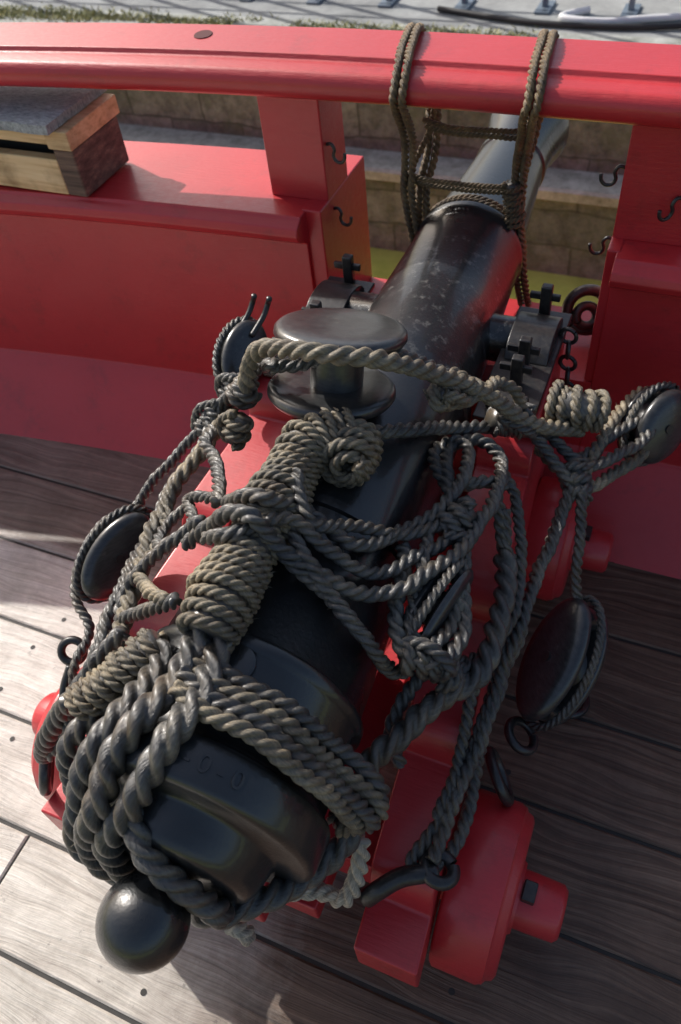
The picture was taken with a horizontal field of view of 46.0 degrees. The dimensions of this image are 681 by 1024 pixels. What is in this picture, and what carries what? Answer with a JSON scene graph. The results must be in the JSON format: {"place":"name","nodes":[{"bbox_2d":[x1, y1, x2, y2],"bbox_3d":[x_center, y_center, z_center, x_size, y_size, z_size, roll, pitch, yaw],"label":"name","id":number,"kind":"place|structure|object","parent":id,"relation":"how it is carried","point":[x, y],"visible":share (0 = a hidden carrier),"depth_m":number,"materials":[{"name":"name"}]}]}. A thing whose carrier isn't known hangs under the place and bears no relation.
{"place":"outdoors","nodes":[
{"label":"outdoors","id":0,"kind":"place"},
{"bbox_2d":[0,434,680,1023],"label":"ship deck","id":1,"kind":"structure","parent":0,"point":[596,788],"depth_m":1.67,"materials":[{"name":"wood"}]},
{"bbox_2d":[31,253,613,986],"bbox_3d":[0.014,0.139,1.703,1.150,0.735,1.320,14,53,18],"label":"gun carriage","id":2,"kind":"object","parent":1,"relation":"on","point":[495,895],"visible":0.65,"depth_m":1.44,"materials":[{"name":"red paint"}]},
{"bbox_2d":[72,504,150,603],"bbox_3d":[-0.435,0.081,1.553,0.099,0.143,0.204,33,61,30],"label":"pulley block","id":3,"kind":"object","parent":2,"relation":"attached to","point":[110,540],"depth_m":1.52,"materials":[{"name":"black wood"}]},
{"bbox_2d":[212,315,266,380],"bbox_3d":[-0.211,-0.332,1.693,0.102,0.121,0.164,14,53,18],"label":"pulley block","id":4,"kind":"object","parent":2,"relation":"attached to","point":[235,339],"depth_m":1.66,"materials":[{"name":"black wood"}]},
{"bbox_2d":[73,113,568,974],"bbox_3d":[0.139,-0.286,1.677,0.530,0.374,2.337,14,53,18],"label":"naval cannon","id":5,"kind":"object","parent":2,"relation":"on","point":[233,819],"visible":0.6,"depth_m":1.14,"materials":[{"name":"black paint"}]},
{"bbox_2d":[63,407,390,837],"bbox_3d":[-0.075,0.139,1.243,0.476,0.379,0.579,14,53,18],"label":"breech seizing rope","id":6,"kind":"object","parent":5,"relation":"attached to","point":[224,603],"visible":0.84,"depth_m":1.08,"materials":[{"name":"beige fabric"}]},
{"bbox_2d":[33,549,517,932],"bbox_3d":[-0.081,0.335,1.192,0.915,0.485,0.459,-15,50,-6],"label":"breeching rope","id":7,"kind":"object","parent":5,"relation":"attached to","point":[129,718],"visible":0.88,"depth_m":1.03,"materials":[{"name":"grey fabric"}]},
{"bbox_2d":[267,308,407,419],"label":"metal spool","id":8,"kind":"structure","parent":5,"relation":"attached to","point":[359,392],"depth_m":1.30,"materials":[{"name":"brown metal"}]},
{"bbox_2d":[225,379,611,946],"bbox_3d":[0.187,0.234,1.400,0.148,0.382,1.129,26,57,26],"label":"hemp rope hank","id":9,"kind":"object","parent":5,"relation":"on","point":[578,408],"visible":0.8,"depth_m":1.51,"materials":[{"name":"beige fabric"}]},
{"bbox_2d":[398,557,473,658],"bbox_3d":[0.144,0.149,1.240,0.065,0.125,0.195,25,57,25],"label":"pulley block","id":10,"kind":"object","parent":5,"relation":"attached to","point":[436,608],"depth_m":1.20,"materials":[{"name":"brown wood"}]},
{"bbox_2d":[389,22,558,306],"bbox_3d":[0.289,-0.725,1.819,0.338,0.631,0.247,14,53,18],"label":"muzzle lashing rope","id":11,"kind":"object","parent":5,"relation":"attached to","point":[512,210],"visible":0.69,"depth_m":1.76,"materials":[{"name":"fabric"}]},
{"bbox_2d":[57,293,589,907],"bbox_3d":[-0.048,0.262,1.562,0.900,0.801,0.888,27,58,26],"label":"tackle hook","id":12,"kind":"object","parent":2,"relation":"attached to","point":[389,883],"visible":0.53,"depth_m":1.27,"materials":[{"name":"black metal"}]},
{"bbox_2d":[516,594,608,731],"bbox_3d":[0.423,0.287,1.532,0.147,0.192,0.242,14,53,18],"label":"pulley block","id":13,"kind":"object","parent":2,"relation":"attached to","point":[554,685],"depth_m":1.50,"materials":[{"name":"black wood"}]},
{"bbox_2d":[45,25,655,893],"bbox_3d":[0.074,-0.129,1.477,1.008,0.857,1.623,34,61,30],"label":"train tackle rope","id":14,"kind":"object","parent":13,"relation":"attached to","point":[453,519],"visible":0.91,"depth_m":1.30,"materials":[{"name":"grey fabric"}]},
{"bbox_2d":[617,381,680,466],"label":"pulley block","id":15,"kind":"object","parent":14,"relation":"attached to","point":[658,405],"depth_m":1.61,"materials":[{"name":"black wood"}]},
{"bbox_2d":[558,327,577,387],"bbox_3d":[0.495,-0.297,1.752,0.028,0.235,0.071,-21,50,-11],"label":"iron chain","id":16,"kind":"object","parent":2,"relation":"attached to","point":[567,356],"visible":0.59,"depth_m":1.71,"materials":[{"name":"black metal"}]},
{"bbox_2d":[0,0,680,38],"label":"quay pavement","id":17,"kind":"structure","parent":0,"point":[407,12],"depth_m":5.53,"materials":[{"name":"grey stone"}]},
{"bbox_2d":[239,0,641,16],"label":"metal fence","id":18,"kind":"object","parent":17,"relation":"on","point":[631,7],"visible":0.86,"depth_m":5.31,"materials":[{"name":"silver metal"}]},
{"bbox_2d":[437,6,680,29],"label":"water hose","id":19,"kind":"object","parent":17,"relation":"on","point":[572,19],"visible":1,"depth_m":5.03,"materials":[{"name":"white rubber"}]},
{"bbox_2d":[104,89,632,279],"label":"quay wall","id":20,"kind":"structure","parent":0,"point":[560,236],"depth_m":5.42,"materials":[{"name":"stone"}]},
{"bbox_2d":[0,4,680,44],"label":"quay coping","id":21,"kind":"object","parent":20,"relation":"on","point":[288,22],"depth_m":5.60,"materials":[{"name":"stone"}]},
{"bbox_2d":[0,1,538,36],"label":"grass","id":22,"kind":"structure","parent":21,"relation":"on","point":[57,14],"depth_m":5.85,"materials":[{"name":"green plant"}]},
{"bbox_2d":[118,123,623,207],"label":"quay ledge","id":23,"kind":"object","parent":20,"relation":"attached to","point":[575,186],"depth_m":5.40,"materials":[{"name":"stone"}]},
{"bbox_2d":[370,247,601,307],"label":"grass","id":24,"kind":"structure","parent":0,"point":[384,262],"depth_m":5.47,"materials":[{"name":"green plant"}]},
{"bbox_2d":[0,96,680,578],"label":"ship bulwark","id":25,"kind":"object","parent":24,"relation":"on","point":[138,280],"visible":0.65,"depth_m":2.10,"materials":[{"name":"red wood"}]},
{"bbox_2d":[0,86,128,196],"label":"wooden box","id":26,"kind":"object","parent":25,"relation":"on","point":[70,141],"visible":0.91,"depth_m":2.00,"materials":[{"name":"brown wood"}]},
{"bbox_2d":[326,142,346,164],"bbox_3d":[-0.009,-0.822,1.840,0.050,0.049,0.008,19,55,22],"label":"hammock hook","id":27,"kind":"object","parent":25,"relation":"attached to","point":[331,144],"visible":1,"depth_m":1.84,"materials":[{"name":"black metal"}]},
{"bbox_2d":[0,22,680,128],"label":"cap rail","id":28,"kind":"object","parent":25,"relation":"attached to","point":[629,83],"visible":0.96,"depth_m":1.67,"materials":[{"name":"red paint"}]},
{"bbox_2d":[334,206,352,226],"bbox_3d":[0.007,-0.723,1.964,0.050,0.049,0.008,19,55,22],"label":"hammock hook","id":29,"kind":"object","parent":25,"relation":"attached to","point":[342,222],"visible":1,"depth_m":1.96,"materials":[{"name":"black metal"}]},
{"bbox_2d":[561,284,600,335],"bbox_3d":[0.618,-0.504,2.005,0.126,0.119,0.073,14,53,18],"label":"ring bolt","id":30,"kind":"object","parent":25,"relation":"attached to","point":[579,325],"visible":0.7,"depth_m":1.99,"materials":[{"name":"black metal"}]},
{"bbox_2d":[588,236,611,254],"bbox_3d":[0.572,-0.588,1.769,0.050,0.049,0.008,10,52,15],"label":"hammock hook","id":31,"kind":"object","parent":25,"relation":"attached to","point":[600,252],"visible":0.95,"depth_m":1.77,"materials":[{"name":"black metal"}]},
{"bbox_2d":[599,164,624,186],"bbox_3d":[0.557,-0.691,1.647,0.050,0.049,0.008,10,52,15],"label":"hammock hook","id":32,"kind":"object","parent":25,"relation":"attached to","point":[615,175],"visible":0.98,"depth_m":1.65,"materials":[{"name":"black metal"}]},
{"bbox_2d":[657,196,680,221],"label":"hammock hook","id":33,"kind":"object","parent":25,"relation":"attached to","point":[671,213],"visible":1,"depth_m":1.61,"materials":[{"name":"black metal"}]}
]}

